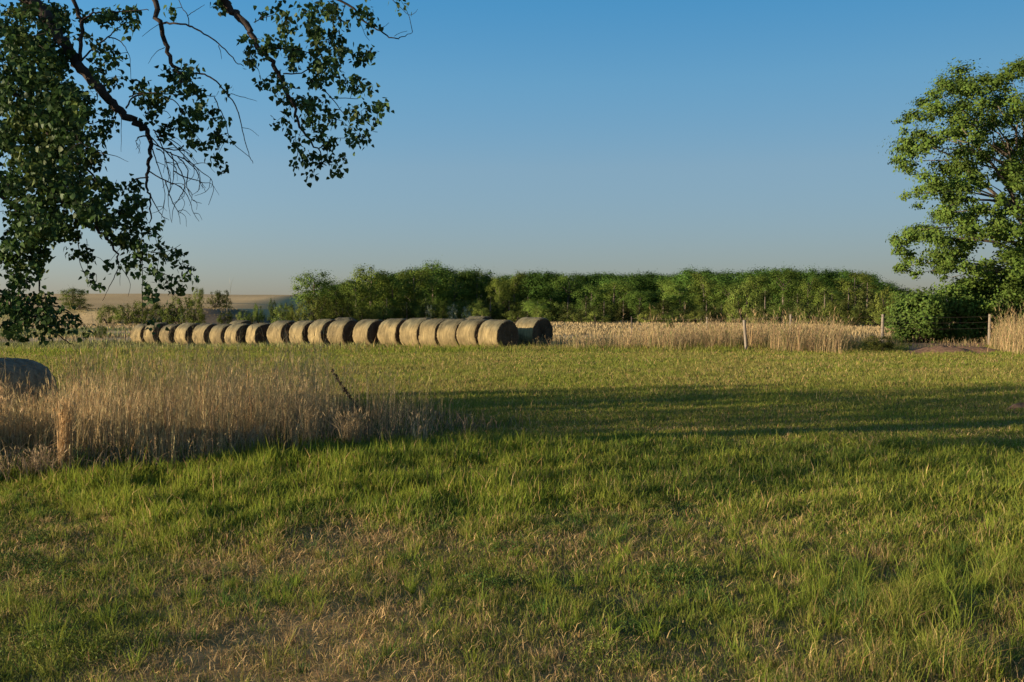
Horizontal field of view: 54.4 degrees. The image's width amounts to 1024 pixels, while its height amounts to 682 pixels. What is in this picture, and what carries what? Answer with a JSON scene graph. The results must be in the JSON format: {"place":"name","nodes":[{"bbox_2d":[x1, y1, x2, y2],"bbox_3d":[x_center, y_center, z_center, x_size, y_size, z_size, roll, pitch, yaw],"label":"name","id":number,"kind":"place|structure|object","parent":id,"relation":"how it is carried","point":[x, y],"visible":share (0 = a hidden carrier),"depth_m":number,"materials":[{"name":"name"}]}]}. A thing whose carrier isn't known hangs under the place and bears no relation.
{"place":"outdoors","nodes":[
{"label":"outdoors","id":0,"kind":"place"},
{"bbox_2d":[0,334,1023,681],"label":"meadow grass","id":1,"kind":"structure","parent":0,"point":[646,374],"depth_m":11.03,"materials":[{"name":"green plant"}]},
{"bbox_2d":[0,294,1023,681],"bbox_3d":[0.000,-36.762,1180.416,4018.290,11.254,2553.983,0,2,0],"label":"ground","id":2,"kind":"structure","parent":0,"point":[236,302],"depth_m":6.60,"materials":[{"name":"soil"}]},
{"bbox_2d":[0,357,60,420],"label":"hay bale","id":3,"kind":"object","parent":2,"relation":"on","point":[33,368],"visible":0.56,"depth_m":18.02},
{"bbox_2d":[4,444,70,475],"bbox_3d":[-5.631,1.456,12.028,0.738,0.455,0.760,1,2,20],"label":"dry grass tuft","id":4,"kind":"object","parent":2,"relation":"on","point":[43,459],"visible":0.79,"depth_m":11.98,"materials":[{"name":"beige plant"}]},
{"bbox_2d":[46,382,83,471],"bbox_3d":[-5.505,1.053,12.221,0.500,1.228,0.560,0,2,0],"label":"dry grass tuft","id":5,"kind":"object","parent":2,"relation":"on","point":[64,439],"visible":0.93,"depth_m":12.18,"materials":[{"name":"beige plant"}]},
{"bbox_2d":[57,287,86,308],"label":"cottonwood tree","id":6,"kind":"object","parent":2,"relation":"on","point":[69,293],"visible":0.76,"depth_m":288.48,"materials":[{"name":"green plant"}]},
{"bbox_2d":[95,303,120,323],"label":"leafy shrub","id":7,"kind":"object","parent":2,"relation":"on","point":[107,311],"visible":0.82,"depth_m":204.47,"materials":[{"name":"green plant"}]},
{"bbox_2d":[111,301,143,324],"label":"leafy shrub","id":8,"kind":"object","parent":2,"relation":"on","point":[118,317],"visible":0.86,"depth_m":198.69,"materials":[{"name":"green plant"}]},
{"bbox_2d":[130,324,146,344],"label":"hay bale","id":9,"kind":"object","parent":2,"relation":"on","point":[140,332],"visible":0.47,"depth_m":74.84},
{"bbox_2d":[128,301,165,324],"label":"leafy shrub","id":10,"kind":"object","parent":2,"relation":"on","point":[145,315],"visible":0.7,"depth_m":196.64,"materials":[{"name":"green plant"}]},
{"bbox_2d":[143,322,167,344],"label":"hay bale","id":11,"kind":"object","parent":2,"relation":"on","point":[149,335],"visible":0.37,"depth_m":73.54},
{"bbox_2d":[149,300,178,323],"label":"leafy shrub","id":12,"kind":"object","parent":2,"relation":"on","point":[162,312],"visible":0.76,"depth_m":196.41,"materials":[{"name":"green plant"}]},
{"bbox_2d":[159,324,180,345],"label":"hay bale","id":13,"kind":"object","parent":2,"relation":"on","point":[163,333],"visible":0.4,"depth_m":72.27},
{"bbox_2d":[162,294,200,323],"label":"leafy shrub","id":14,"kind":"object","parent":2,"relation":"on","point":[191,304],"visible":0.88,"depth_m":194.97,"materials":[{"name":"green plant"}]},
{"bbox_2d":[174,323,199,345],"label":"hay bale","id":15,"kind":"object","parent":2,"relation":"on","point":[179,330],"visible":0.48,"depth_m":70.86},
{"bbox_2d":[186,306,206,323],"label":"leafy shrub","id":16,"kind":"object","parent":2,"relation":"on","point":[201,315],"visible":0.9,"depth_m":193.69,"materials":[{"name":"green plant"}]},
{"bbox_2d":[192,323,217,346],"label":"hay bale","id":17,"kind":"object","parent":2,"relation":"on","point":[200,330],"visible":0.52,"depth_m":69.39},
{"bbox_2d":[0,0,417,346],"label":"cottonwood tree","id":18,"kind":"object","parent":2,"relation":"on","point":[54,134],"visible":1,"depth_m":10.46,"materials":[{"name":"green plant"}]},
{"bbox_2d":[206,290,227,307],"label":"leafy shrub","id":19,"kind":"object","parent":2,"relation":"on","point":[219,295],"visible":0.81,"depth_m":294.55,"materials":[{"name":"green plant"}]},
{"bbox_2d":[209,324,231,346],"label":"hay bale","id":20,"kind":"object","parent":2,"relation":"on","point":[217,331],"visible":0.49,"depth_m":68.14},
{"bbox_2d":[224,323,249,345],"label":"hay bale","id":21,"kind":"object","parent":2,"relation":"on","point":[236,332],"visible":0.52,"depth_m":67.05},
{"bbox_2d":[235,421,267,450],"bbox_3d":[-3.579,1.355,13.718,0.596,0.514,0.965,-1,2,-18],"label":"dry grass tuft","id":22,"kind":"object","parent":2,"relation":"on","point":[252,438],"visible":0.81,"depth_m":13.67,"materials":[{"name":"beige plant"}]},
{"bbox_2d":[245,323,269,345],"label":"hay bale","id":23,"kind":"object","parent":2,"relation":"on","point":[258,337],"visible":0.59,"depth_m":65.52},
{"bbox_2d":[0,280,530,483],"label":"dry tall grass","id":24,"kind":"structure","parent":2,"relation":"on","point":[222,408],"depth_m":15.34,"materials":[{"name":"beige plant"}]},
{"bbox_2d":[267,320,295,343],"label":"hay bale","id":25,"kind":"object","parent":2,"relation":"on","point":[273,333],"visible":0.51,"depth_m":63.87},
{"bbox_2d":[271,302,292,322],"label":"leafy shrub","id":26,"kind":"object","parent":2,"relation":"on","point":[284,313],"visible":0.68,"depth_m":190.79,"materials":[{"name":"green plant"}]},
{"bbox_2d":[289,320,313,345],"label":"hay bale","id":27,"kind":"object","parent":2,"relation":"on","point":[296,329],"visible":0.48,"depth_m":62.46},
{"bbox_2d":[287,381,334,442],"bbox_3d":[-3.032,1.073,14.848,0.957,1.005,0.622,0,2,0],"label":"dry grass tuft","id":28,"kind":"object","parent":2,"relation":"on","point":[307,421],"visible":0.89,"depth_m":14.83,"materials":[{"name":"beige plant"}]},
{"bbox_2d":[293,293,333,320],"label":"leafy shrub","id":29,"kind":"object","parent":2,"relation":"on","point":[317,314],"visible":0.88,"depth_m":186.97,"materials":[{"name":"green plant"}]},
{"bbox_2d":[290,270,341,319],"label":"cottonwood tree","id":30,"kind":"object","parent":2,"relation":"on","point":[320,286],"visible":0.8,"depth_m":192.79,"materials":[{"name":"green plant"}]},
{"bbox_2d":[308,319,335,345],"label":"hay bale","id":31,"kind":"object","parent":2,"relation":"on","point":[322,322],"visible":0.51,"depth_m":61.18},
{"bbox_2d":[318,286,355,317],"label":"cottonwood tree","id":32,"kind":"object","parent":2,"relation":"on","point":[341,298],"visible":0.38,"depth_m":201.93,"materials":[{"name":"green plant"}]},
{"bbox_2d":[326,300,355,318],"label":"leafy shrub","id":33,"kind":"object","parent":2,"relation":"on","point":[341,313],"visible":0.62,"depth_m":192.18,"materials":[{"name":"green plant"}]},
{"bbox_2d":[327,319,357,346],"bbox_3d":[-10.145,-0.476,60.734,1.700,1.748,1.871,1,1,42],"label":"hay bale","id":34,"kind":"object","parent":2,"relation":"on","point":[344,329],"visible":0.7,"depth_m":60.04},
{"bbox_2d":[323,403,381,445],"bbox_3d":[-2.325,1.248,14.533,0.866,0.727,0.950,-1,2,-38],"label":"dry grass tuft","id":35,"kind":"object","parent":2,"relation":"on","point":[354,421],"visible":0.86,"depth_m":14.51,"materials":[{"name":"beige plant"}]},
{"bbox_2d":[335,277,378,318],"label":"cottonwood tree","id":36,"kind":"object","parent":2,"relation":"on","point":[362,288],"visible":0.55,"depth_m":213.90,"materials":[{"name":"green plant"}]},
{"bbox_2d":[351,306,374,320],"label":"leafy shrub","id":37,"kind":"object","parent":2,"relation":"on","point":[360,313],"visible":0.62,"depth_m":189.20,"materials":[{"name":"green plant"}]},
{"bbox_2d":[352,319,382,345],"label":"hay bale","id":38,"kind":"object","parent":2,"relation":"on","point":[366,330],"visible":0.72,"depth_m":58.56},
{"bbox_2d":[349,263,395,311],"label":"cottonwood tree","id":39,"kind":"object","parent":2,"relation":"on","point":[366,277],"visible":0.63,"depth_m":219.46,"materials":[{"name":"green plant"}]},
{"bbox_2d":[373,305,396,320],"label":"leafy shrub","id":40,"kind":"object","parent":2,"relation":"on","point":[387,315],"visible":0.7,"depth_m":194.91,"materials":[{"name":"green plant"}]},
{"bbox_2d":[377,318,407,346],"bbox_3d":[-6.657,-0.454,57.809,1.721,1.769,1.894,1,-1,42],"label":"hay bale","id":41,"kind":"object","parent":2,"relation":"on","point":[388,331],"visible":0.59,"depth_m":57.11},
{"bbox_2d":[377,274,408,317],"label":"cottonwood tree","id":42,"kind":"object","parent":2,"relation":"on","point":[393,301],"visible":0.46,"depth_m":224.46,"materials":[{"name":"green plant"}]},
{"bbox_2d":[391,262,437,314],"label":"cottonwood tree","id":43,"kind":"object","parent":2,"relation":"on","point":[417,294],"visible":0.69,"depth_m":226.60,"materials":[{"name":"green plant"}]},
{"bbox_2d":[399,318,430,347],"bbox_3d":[-5.263,-0.435,56.649,1.740,1.787,1.878,2,3,45],"label":"hay bale","id":44,"kind":"object","parent":2,"relation":"on","point":[409,330],"visible":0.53,"depth_m":55.99},
{"bbox_2d":[398,407,436,440],"bbox_3d":[-1.380,1.267,14.803,0.565,0.617,0.676,-1,2,-34],"label":"dry grass tuft","id":45,"kind":"object","parent":2,"relation":"on","point":[423,429],"visible":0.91,"depth_m":14.82,"materials":[{"name":"beige plant"}]},
{"bbox_2d":[414,259,450,309],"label":"cottonwood tree","id":46,"kind":"object","parent":2,"relation":"on","point":[434,295],"visible":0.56,"depth_m":234.50,"materials":[{"name":"green plant"}]},
{"bbox_2d":[418,318,446,347],"bbox_3d":[-4.125,-0.397,55.715,1.873,1.799,1.711,-3,3,-44],"label":"hay bale","id":47,"kind":"object","parent":2,"relation":"on","point":[428,328],"visible":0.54,"depth_m":55.04},
{"bbox_2d":[437,319,466,346],"bbox_3d":[-3.017,-0.364,54.763,1.690,1.751,1.848,2,5,44],"label":"hay bale","id":48,"kind":"object","parent":2,"relation":"on","point":[446,331],"visible":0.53,"depth_m":54.13},
{"bbox_2d":[433,267,481,314],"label":"cottonwood tree","id":49,"kind":"object","parent":2,"relation":"on","point":[453,289],"visible":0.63,"depth_m":234.00,"materials":[{"name":"green plant"}]},
{"bbox_2d":[456,319,487,346],"bbox_3d":[-1.900,-0.344,53.828,1.845,1.747,1.687,3,-1,-44],"label":"hay bale","id":50,"kind":"object","parent":2,"relation":"on","point":[467,331],"visible":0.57,"depth_m":53.17},
{"bbox_2d":[460,269,494,309],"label":"cottonwood tree","id":51,"kind":"object","parent":2,"relation":"on","point":[473,288],"visible":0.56,"depth_m":237.13,"materials":[{"name":"green plant"}]},
{"bbox_2d":[481,296,504,319],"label":"cedar tree","id":52,"kind":"object","parent":2,"relation":"on","point":[490,309],"visible":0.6,"depth_m":205.60,"materials":[{"name":"green plant"}]},
{"bbox_2d":[0,307,986,350],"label":"field stubble","id":53,"kind":"object","parent":2,"relation":"on","point":[592,329],"visible":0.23,"depth_m":90.80,"materials":[{"name":"beige plant"}]},
{"bbox_2d":[482,276,512,313],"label":"cottonwood tree","id":54,"kind":"object","parent":2,"relation":"on","point":[505,285],"visible":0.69,"depth_m":224.45,"materials":[{"name":"green plant"}]},
{"bbox_2d":[478,319,518,347],"bbox_3d":[-0.736,-0.304,52.837,1.652,1.696,1.800,2,6,44],"label":"hay bale","id":55,"kind":"object","parent":2,"relation":"on","point":[492,332],"visible":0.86,"depth_m":52.29},
{"bbox_2d":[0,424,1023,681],"bbox_3d":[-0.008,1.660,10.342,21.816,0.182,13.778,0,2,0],"label":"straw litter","id":56,"kind":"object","parent":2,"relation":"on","point":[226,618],"visible":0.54,"depth_m":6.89,"materials":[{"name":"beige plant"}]},
{"bbox_2d":[0,437,1023,681],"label":"meadow weeds","id":57,"kind":"object","parent":2,"relation":"on","point":[420,533],"visible":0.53,"depth_m":7.30,"materials":[{"name":"green plant"}]},
{"bbox_2d":[502,269,533,310],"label":"cottonwood tree","id":58,"kind":"object","parent":2,"relation":"on","point":[516,283],"visible":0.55,"depth_m":231.29,"materials":[{"name":"green plant"}]},
{"bbox_2d":[515,317,552,346],"bbox_3d":[1.188,-0.476,56.501,1.741,1.787,1.896,2,2,44],"label":"hay bale","id":59,"kind":"object","parent":2,"relation":"on","point":[535,328],"visible":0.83,"depth_m":55.90},
{"bbox_2d":[517,298,554,316],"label":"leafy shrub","id":60,"kind":"object","parent":2,"relation":"on","point":[539,304],"visible":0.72,"depth_m":195.05,"materials":[{"name":"green plant"}]},
{"bbox_2d":[531,308,556,321],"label":"leafy shrub","id":61,"kind":"object","parent":2,"relation":"on","point":[546,316],"visible":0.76,"depth_m":188.96,"materials":[{"name":"green plant"}]},
{"bbox_2d":[555,304,575,322],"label":"cedar tree","id":62,"kind":"object","parent":2,"relation":"on","point":[564,311],"visible":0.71,"depth_m":194.72,"materials":[{"name":"green plant"}]},
{"bbox_2d":[542,273,589,308],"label":"cottonwood tree","id":63,"kind":"object","parent":2,"relation":"on","point":[561,286],"visible":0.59,"depth_m":238.05,"materials":[{"name":"green plant"}]},
{"bbox_2d":[564,309,586,322],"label":"leafy shrub","id":64,"kind":"object","parent":2,"relation":"on","point":[575,319],"visible":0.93,"depth_m":181.30,"materials":[{"name":"green plant"}]},
{"bbox_2d":[570,280,611,315],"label":"cottonwood tree","id":65,"kind":"object","parent":2,"relation":"on","point":[595,291],"visible":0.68,"depth_m":216.89,"materials":[{"name":"green plant"}]},
{"bbox_2d":[582,310,611,322],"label":"leafy shrub","id":66,"kind":"object","parent":2,"relation":"on","point":[592,314],"visible":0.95,"depth_m":179.29,"materials":[{"name":"green plant"}]},
{"bbox_2d":[592,301,617,322],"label":"cedar tree","id":67,"kind":"object","parent":2,"relation":"on","point":[603,312],"visible":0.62,"depth_m":185.76,"materials":[{"name":"green plant"}]},
{"bbox_2d":[593,276,638,317],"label":"cottonwood tree","id":68,"kind":"object","parent":2,"relation":"on","point":[624,288],"visible":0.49,"depth_m":228.92,"materials":[{"name":"green plant"}]},
{"bbox_2d":[611,300,632,321],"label":"cedar tree","id":69,"kind":"object","parent":2,"relation":"on","point":[626,313],"visible":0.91,"depth_m":189.56,"materials":[{"name":"green plant"}]},
{"bbox_2d":[321,263,926,321],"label":"woodland","id":70,"kind":"object","parent":2,"relation":"on","point":[537,282],"visible":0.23,"depth_m":279.38,"materials":[{"name":"green plant"}]},
{"bbox_2d":[616,290,653,319],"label":"cottonwood tree","id":71,"kind":"object","parent":2,"relation":"on","point":[636,294],"visible":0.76,"depth_m":208.07,"materials":[{"name":"green plant"}]},
{"bbox_2d":[637,308,666,322],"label":"leafy shrub","id":72,"kind":"object","parent":2,"relation":"on","point":[640,318],"visible":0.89,"depth_m":177.44,"materials":[{"name":"green plant"}]},
{"bbox_2d":[648,299,675,322],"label":"cedar tree","id":73,"kind":"object","parent":2,"relation":"on","point":[664,310],"visible":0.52,"depth_m":185.63,"materials":[{"name":"green plant"}]},
{"bbox_2d":[652,277,677,303],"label":"cottonwood tree","id":74,"kind":"object","parent":2,"relation":"on","point":[662,292],"visible":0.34,"depth_m":232.62,"materials":[{"name":"green plant"}]},
{"bbox_2d":[660,282,699,315],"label":"cottonwood tree","id":75,"kind":"object","parent":2,"relation":"on","point":[672,290],"visible":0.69,"depth_m":214.61,"materials":[{"name":"green plant"}]},
{"bbox_2d":[683,309,710,322],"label":"leafy shrub","id":76,"kind":"object","parent":2,"relation":"on","point":[691,314],"visible":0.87,"depth_m":177.34,"materials":[{"name":"green plant"}]},
{"bbox_2d":[684,269,721,310],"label":"cottonwood tree","id":77,"kind":"object","parent":2,"relation":"on","point":[697,277],"visible":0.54,"depth_m":227.75,"materials":[{"name":"green plant"}]},
{"bbox_2d":[695,300,723,322],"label":"cedar tree","id":78,"kind":"object","parent":2,"relation":"on","point":[703,308],"visible":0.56,"depth_m":185.20,"materials":[{"name":"green plant"}]},
{"bbox_2d":[706,279,753,318],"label":"cottonwood tree","id":79,"kind":"object","parent":2,"relation":"on","point":[722,288],"visible":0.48,"depth_m":210.99,"materials":[{"name":"green plant"}]},
{"bbox_2d":[722,296,745,323],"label":"leafy shrub","id":80,"kind":"object","parent":2,"relation":"on","point":[727,306],"visible":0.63,"depth_m":169.39,"materials":[{"name":"green plant"}]},
{"bbox_2d":[726,279,763,323],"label":"leafy shrub","id":81,"kind":"object","parent":2,"relation":"on","point":[747,295],"visible":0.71,"depth_m":165.42,"materials":[{"name":"green plant"}]},
{"bbox_2d":[745,307,768,323],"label":"leafy shrub","id":82,"kind":"object","parent":2,"relation":"on","point":[751,314],"visible":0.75,"depth_m":157.45,"materials":[{"name":"green plant"}]},
{"bbox_2d":[743,272,773,304],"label":"cottonwood tree","id":83,"kind":"object","parent":2,"relation":"on","point":[760,281],"visible":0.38,"depth_m":229.27,"materials":[{"name":"green plant"}]},
{"bbox_2d":[497,300,1023,354],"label":"fence line grass","id":84,"kind":"structure","parent":2,"relation":"on","point":[1005,337],"depth_m":50.98,"materials":[{"name":"beige plant"}]},
{"bbox_2d":[750,290,780,321],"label":"cedar tree","id":85,"kind":"object","parent":2,"relation":"on","point":[767,292],"visible":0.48,"depth_m":162.68,"materials":[{"name":"green plant"}]},
{"bbox_2d":[766,303,794,323],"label":"leafy shrub","id":86,"kind":"object","parent":2,"relation":"on","point":[770,309],"visible":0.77,"depth_m":157.27,"materials":[{"name":"green plant"}]},
{"bbox_2d":[761,266,808,319],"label":"cottonwood tree","id":87,"kind":"object","parent":2,"relation":"on","point":[786,277],"visible":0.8,"depth_m":187.10,"materials":[{"name":"green plant"}]},
{"bbox_2d":[787,293,808,323],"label":"cedar tree","id":88,"kind":"object","parent":2,"relation":"on","point":[798,302],"visible":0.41,"depth_m":161.42,"materials":[{"name":"green plant"}]},
{"bbox_2d":[791,304,820,323],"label":"leafy shrub","id":89,"kind":"object","parent":2,"relation":"on","point":[801,307],"visible":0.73,"depth_m":156.23,"materials":[{"name":"green plant"}]},
{"bbox_2d":[790,272,825,306],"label":"cottonwood tree","id":90,"kind":"object","parent":2,"relation":"on","point":[813,285],"visible":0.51,"depth_m":224.63,"materials":[{"name":"green plant"}]},
{"bbox_2d":[804,288,836,322],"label":"cedar tree","id":91,"kind":"object","parent":2,"relation":"on","point":[821,302],"visible":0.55,"depth_m":155.81,"materials":[{"name":"green plant"}]},
{"bbox_2d":[631,314,1019,349],"bbox_3d":[17.326,-0.504,53.794,27.636,1.944,13.898,1,2,26],"label":"wire fence","id":92,"kind":"object","parent":2,"relation":"on","point":[744,329],"visible":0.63,"depth_m":52.97,"materials":[{"name":"metal"}]},
{"bbox_2d":[810,285,851,321],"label":"cottonwood tree","id":93,"kind":"object","parent":2,"relation":"on","point":[835,294],"visible":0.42,"depth_m":196.73,"materials":[{"name":"green plant"}]},
{"bbox_2d":[819,299,852,324],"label":"leafy shrub","id":94,"kind":"object","parent":2,"relation":"on","point":[827,310],"visible":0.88,"depth_m":148.99,"materials":[{"name":"green plant"}]},
{"bbox_2d":[834,289,869,324],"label":"cedar tree","id":95,"kind":"object","parent":2,"relation":"on","point":[853,301],"visible":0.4,"depth_m":151.30,"materials":[{"name":"green plant"}]},
{"bbox_2d":[830,269,878,315],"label":"cottonwood tree","id":96,"kind":"object","parent":2,"relation":"on","point":[844,283],"visible":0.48,"depth_m":225.30,"materials":[{"name":"green plant"}]},
{"bbox_2d":[841,309,867,325],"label":"leafy shrub","id":97,"kind":"object","parent":2,"relation":"on","point":[854,313],"visible":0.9,"depth_m":147.12,"materials":[{"name":"green plant"}]},
{"bbox_2d":[854,282,878,325],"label":"cedar tree","id":98,"kind":"object","parent":2,"relation":"on","point":[869,295],"visible":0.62,"depth_m":150.40,"materials":[{"name":"green plant"}]},
{"bbox_2d":[858,334,894,350],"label":"leafy shrub","id":99,"kind":"object","parent":2,"relation":"on","point":[876,345],"visible":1,"depth_m":48.08,"materials":[{"name":"green plant"}]},
{"bbox_2d":[864,303,889,325],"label":"leafy shrub","id":100,"kind":"object","parent":2,"relation":"on","point":[877,320],"visible":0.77,"depth_m":146.40,"materials":[{"name":"green plant"}]},
{"bbox_2d":[872,285,896,325],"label":"leafy shrub","id":101,"kind":"object","parent":2,"relation":"on","point":[882,303],"visible":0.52,"depth_m":147.84,"materials":[{"name":"green plant"}]},
{"bbox_2d":[879,285,958,342],"bbox_3d":[23.790,-1.300,58.045,4.094,3.929,5.303,1,2,28],"label":"green shrub","id":102,"kind":"object","parent":2,"relation":"on","point":[917,311],"visible":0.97,"depth_m":57.12,"materials":[{"name":"green plant"}]},
{"bbox_2d":[878,55,1023,323],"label":"cottonwood tree","id":103,"kind":"object","parent":2,"relation":"on","point":[1009,173],"visible":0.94,"depth_m":59.01,"materials":[{"name":"green plant"}]},
{"bbox_2d":[926,275,987,341],"bbox_3d":[27.183,-1.636,60.076,5.286,4.794,4.540,0,2,0],"label":"green shrub","id":104,"kind":"object","parent":2,"relation":"on","point":[957,295],"visible":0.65,"depth_m":58.72,"materials":[{"name":"green plant"}]},
{"bbox_2d":[904,345,1011,352],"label":"earth bank","id":105,"kind":"structure","parent":2,"relation":"on","point":[943,348],"depth_m":47.94,"materials":[{"name":"brown soil"}]},
{"bbox_2d":[957,264,1023,341],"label":"green shrub","id":106,"kind":"object","parent":2,"relation":"on","point":[994,294],"visible":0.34,"depth_m":59.27,"materials":[{"name":"green plant"}]},
{"bbox_2d":[0,0,1023,294],"label":"sky","id":107,"kind":"structure","parent":0,"point":[560,136],"materials":[{"name":"blue"}]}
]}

